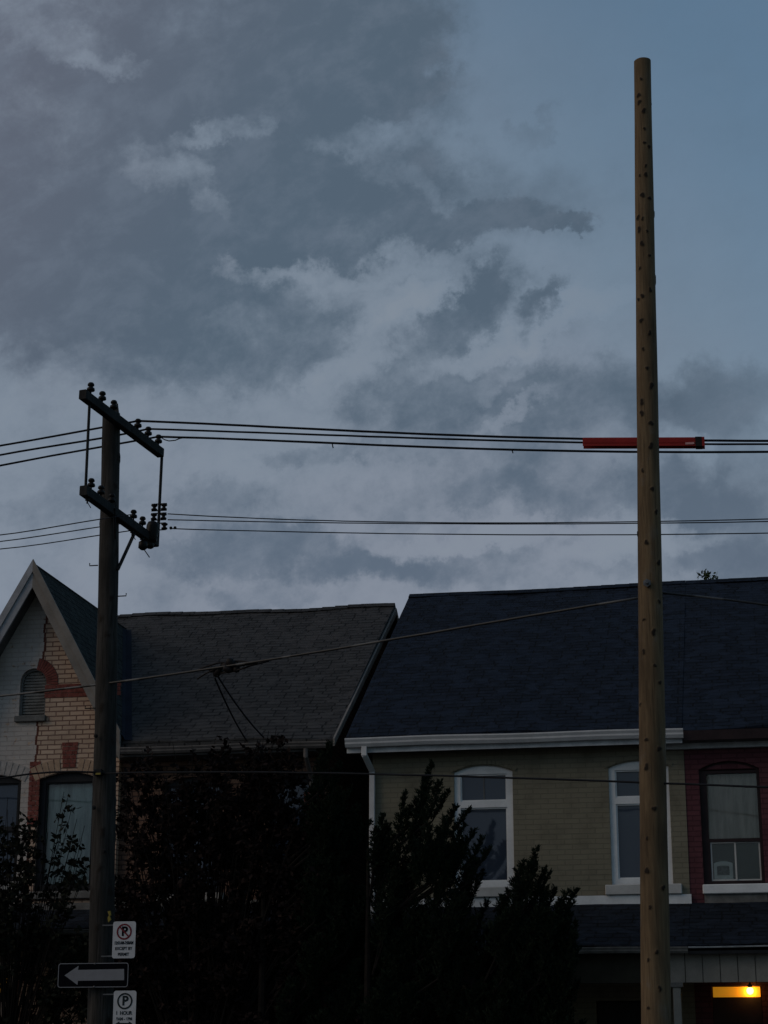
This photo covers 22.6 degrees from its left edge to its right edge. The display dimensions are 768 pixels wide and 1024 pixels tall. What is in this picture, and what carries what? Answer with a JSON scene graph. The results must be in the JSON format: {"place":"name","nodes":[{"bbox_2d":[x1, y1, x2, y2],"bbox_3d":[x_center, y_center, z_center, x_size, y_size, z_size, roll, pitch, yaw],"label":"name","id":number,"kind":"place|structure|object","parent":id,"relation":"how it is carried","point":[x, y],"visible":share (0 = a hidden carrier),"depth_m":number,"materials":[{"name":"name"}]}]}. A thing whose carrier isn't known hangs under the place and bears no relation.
{"place":"outdoors","nodes":[
{"label":"outdoors","id":0,"kind":"place"},
{"bbox_2d":[0,559,398,1023],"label":"brick house","id":1,"kind":"structure","parent":0,"point":[307,706],"depth_m":31.68,"materials":[{"name":"grey"}]},
{"bbox_2d":[0,776,20,889],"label":"window","id":2,"kind":"structure","parent":1,"relation":"in","point":[10,788],"depth_m":31.24,"materials":[{"name":"black paint"}]},
{"bbox_2d":[29,773,92,899],"bbox_3d":[-5.084,5.204,30.870,1.121,2.022,0.300,-3,-17,10],"label":"window","id":3,"kind":"structure","parent":1,"relation":"in","point":[79,787],"depth_m":31.06,"materials":[{"name":"grey glass"}]},
{"bbox_2d":[156,777,223,900],"bbox_3d":[-3.052,5.196,30.549,1.124,1.963,0.210,-3,-17,10],"label":"window","id":4,"kind":"structure","parent":1,"relation":"in","point":[173,785],"depth_m":30.79,"materials":[{"name":"black glass"}]},
{"bbox_2d":[268,774,331,886],"bbox_3d":[-1.320,5.066,30.319,1.004,1.843,0.070,-3,-17,10],"label":"window","id":5,"kind":"structure","parent":1,"relation":"in","point":[301,790],"depth_m":30.52,"materials":[{"name":"black paint"}]},
{"bbox_2d":[0,0,767,617],"label":"sky","id":6,"kind":"structure","parent":0,"point":[417,216],"materials":[{"name":"grey"}]},
{"bbox_2d":[345,580,695,1023],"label":"painted house","id":7,"kind":"structure","parent":0,"point":[554,695],"depth_m":29.84,"materials":[{"name":"beige brick"}]},
{"bbox_2d":[448,766,513,897],"bbox_3d":[1.554,4.909,29.567,1.146,2.026,0.200,-3,-17,10],"label":"window","id":8,"kind":"structure","parent":7,"relation":"in","point":[491,800],"depth_m":29.68,"materials":[{"name":"white glass"}]},
{"bbox_2d":[598,1002,640,1023],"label":"door","id":9,"kind":"structure","parent":7,"relation":"in","point":[608,1012],"depth_m":28.50,"materials":[{"name":"paint"}]},
{"bbox_2d":[605,761,681,894],"bbox_3d":[3.907,4.782,29.139,1.145,2.026,0.200,-3,-17,10],"label":"window","id":10,"kind":"structure","parent":7,"relation":"in","point":[624,798],"depth_m":29.22,"materials":[{"name":"white paint"}]},
{"bbox_2d":[666,577,767,1023],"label":"painted house","id":11,"kind":"structure","parent":0,"point":[725,711],"depth_m":29.08,"materials":[{"name":"red brick"}]},
{"bbox_2d":[714,861,732,879],"bbox_3d":[5.111,5.408,28.908,0.280,0.290,0.100,-3,-17,10],"label":"air conditioner","id":12,"kind":"object","parent":11,"relation":"in","point":[721,864],"depth_m":28.88,"materials":[{"name":"plastic"}]},
{"bbox_2d":[699,762,767,902],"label":"window","id":13,"kind":"structure","parent":11,"relation":"in","point":[730,815],"depth_m":29.09,"materials":[{"name":"grey glass"}]},
{"bbox_2d":[713,987,760,996],"bbox_3d":[5.198,7.076,28.304,0.687,0.147,0.010,-3,-17,10],"label":"transom window","id":14,"kind":"structure","parent":11,"relation":"in","point":[717,991],"depth_m":28.30,"materials":[{"name":"orange"}]},
{"bbox_2d":[716,1023,760,1023],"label":"door","id":15,"kind":"structure","parent":11,"relation":"in","point":[716,1023],"depth_m":28.18,"materials":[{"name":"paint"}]},
{"bbox_2d":[746,982,753,994],"bbox_3d":[5.350,6.832,28.107,0.107,0.451,0.110,-3,-17,10],"label":"porch lamp","id":16,"kind":"object","parent":11,"relation":"attached to","point":[750,990],"visible":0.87,"depth_m":28.03,"materials":[{"name":"white glass"}]},
{"label":"ground","id":17,"kind":"structure","parent":0,"visible":0},
{"bbox_2d":[0,793,90,1023],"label":"leafy shrub","id":18,"kind":"object","parent":17,"relation":"on","point":[51,1003],"visible":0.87,"depth_m":27.37,"materials":[{"name":"green plant"}]},
{"bbox_2d":[79,382,167,1023],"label":"utility pole","id":19,"kind":"object","parent":17,"relation":"on","point":[104,499],"visible":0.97,"depth_m":24.93,"materials":[{"name":"brown wood"}]},
{"bbox_2d":[0,771,95,778],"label":"telephone wire","id":20,"kind":"object","parent":19,"relation":"attached to","point":[48,772],"visible":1,"depth_m":24.63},
{"bbox_2d":[0,526,98,541],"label":"service wire","id":21,"kind":"object","parent":19,"relation":"attached to","point":[50,534],"visible":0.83,"depth_m":26.18,"materials":[{"name":"black metal"}]},
{"bbox_2d":[0,530,128,549],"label":"service wire","id":22,"kind":"object","parent":19,"relation":"attached to","point":[57,541],"visible":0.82,"depth_m":26.46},
{"bbox_2d":[0,514,130,534],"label":"service wire","id":23,"kind":"object","parent":19,"relation":"attached to","point":[65,524],"visible":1,"depth_m":25.41,"materials":[{"name":"black metal"}]},
{"bbox_2d":[0,420,134,446],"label":"power line","id":24,"kind":"object","parent":19,"relation":"attached to","point":[63,434],"visible":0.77,"depth_m":26.62,"materials":[{"name":"black metal"}]},
{"bbox_2d":[0,429,145,455],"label":"power line","id":25,"kind":"object","parent":19,"relation":"attached to","point":[43,447],"visible":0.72,"depth_m":26.93,"materials":[{"name":"black metal"}]},
{"bbox_2d":[0,436,154,466],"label":"power line","id":26,"kind":"object","parent":19,"relation":"attached to","point":[131,441],"visible":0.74,"depth_m":27.23,"materials":[{"name":"black metal"}]},
{"bbox_2d":[57,962,128,987],"bbox_3d":[-3.594,5.720,23.708,0.916,0.301,0.014,-3,-17,10],"label":"one way sign","id":27,"kind":"object","parent":19,"relation":"attached to","point":[95,975],"visible":1,"depth_m":23.71,"materials":[{"name":"black metal"}]},
{"bbox_2d":[101,921,135,957],"bbox_3d":[-3.288,5.306,23.808,0.435,0.446,0.036,-3,-17,10],"label":"parking sign","id":28,"kind":"object","parent":19,"relation":"attached to","point":[124,938],"visible":1,"depth_m":23.78,"materials":[{"name":"white metal"}]},
{"bbox_2d":[103,991,136,1023],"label":"parking sign","id":29,"kind":"object","parent":19,"relation":"attached to","point":[124,1007],"visible":1,"depth_m":23.55,"materials":[{"name":"white metal"}]},
{"bbox_2d":[0,597,637,696],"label":"overhead cable","id":30,"kind":"object","parent":19,"relation":"attached to","point":[372,642],"visible":0.98,"depth_m":23.11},
{"bbox_2d":[197,658,268,679],"bbox_3d":[-1.933,1.937,23.988,1.109,0.234,0.178,-10,-19,31],"label":"cable splice","id":31,"kind":"object","parent":30,"relation":"attached to","point":[226,669],"visible":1,"depth_m":23.95,"materials":[{"name":"black plastic"}]},
{"bbox_2d":[214,678,247,741],"bbox_3d":[-2.139,2.850,27.176,0.026,0.326,6.397,0,-17,0],"label":"service drop","id":32,"kind":"object","parent":31,"relation":"attached to","point":[215,679],"visible":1,"depth_m":26.37,"materials":[{"name":"black rubber"}]},
{"bbox_2d":[217,675,262,736],"bbox_3d":[-1.990,2.801,27.154,0.026,0.350,6.369,0,-17,2],"label":"service drop","id":33,"kind":"object","parent":31,"relation":"attached to","point":[236,704],"visible":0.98,"depth_m":26.37,"materials":[{"name":"black rubber"}]},
{"bbox_2d":[102,771,767,787],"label":"telephone wire","id":34,"kind":"object","parent":19,"relation":"attached to","point":[666,783],"visible":1,"depth_m":21.77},
{"bbox_2d":[141,420,767,441],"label":"power line","id":35,"kind":"object","parent":19,"relation":"attached to","point":[432,434],"visible":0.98,"depth_m":25.67,"materials":[{"name":"black metal"}]},
{"bbox_2d":[583,437,704,448],"bbox_3d":[3.382,-0.900,25.027,1.571,0.224,0.139,-3,-17,10],"label":"line cover","id":36,"kind":"object","parent":35,"relation":"attached to","point":[631,443],"visible":0.91,"depth_m":25.01,"materials":[{"name":"red plastic"}]},
{"bbox_2d":[151,428,767,444],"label":"power line","id":37,"kind":"object","parent":19,"relation":"attached to","point":[462,439],"visible":0.82,"depth_m":25.99,"materials":[{"name":"black metal"}]},
{"bbox_2d":[161,436,767,452],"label":"power line","id":38,"kind":"object","parent":19,"relation":"attached to","point":[417,446],"visible":0.98,"depth_m":26.15,"materials":[{"name":"black metal"}]},
{"bbox_2d":[168,519,767,524],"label":"service wire","id":39,"kind":"object","parent":19,"relation":"attached to","point":[467,523],"visible":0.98,"depth_m":25.85,"materials":[{"name":"black metal"}]},
{"bbox_2d":[168,513,767,522],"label":"service wire","id":40,"kind":"object","parent":19,"relation":"attached to","point":[462,522],"visible":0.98,"depth_m":25.93,"materials":[{"name":"black metal"}]},
{"bbox_2d":[172,528,767,534],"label":"service wire","id":41,"kind":"object","parent":19,"relation":"attached to","point":[460,534],"visible":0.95,"depth_m":25.91,"materials":[{"name":"black metal"}]},
{"bbox_2d":[114,728,359,1023],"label":"deciduous tree","id":42,"kind":"object","parent":17,"relation":"on","point":[213,938],"visible":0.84,"depth_m":27.02,"materials":[{"name":"green plant"}]},
{"bbox_2d":[355,758,508,1023],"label":"juniper","id":43,"kind":"object","parent":17,"relation":"on","point":[427,957],"visible":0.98,"depth_m":25.91,"materials":[{"name":"green plant"}]},
{"bbox_2d":[470,844,586,1023],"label":"juniper","id":44,"kind":"object","parent":17,"relation":"on","point":[536,957],"visible":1,"depth_m":25.29,"materials":[{"name":"green plant"}]},
{"bbox_2d":[697,569,717,579],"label":"tree","id":45,"kind":"object","parent":17,"relation":"on","point":[706,575],"visible":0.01,"depth_m":46.77,"materials":[{"name":"green plant"}]},
{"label":"road","id":46,"kind":"structure","parent":0,"visible":0},
{"bbox_2d":[634,57,670,1023],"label":"utility pole","id":47,"kind":"object","parent":46,"relation":"on","point":[655,951],"visible":1,"depth_m":20.77,"materials":[{"name":"brown wood"}]},
{"bbox_2d":[662,592,767,605],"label":"overhead cable","id":48,"kind":"object","parent":47,"relation":"attached to","point":[715,598],"visible":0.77,"depth_m":20.96,"materials":[{"name":"black rubber"}]}
]}

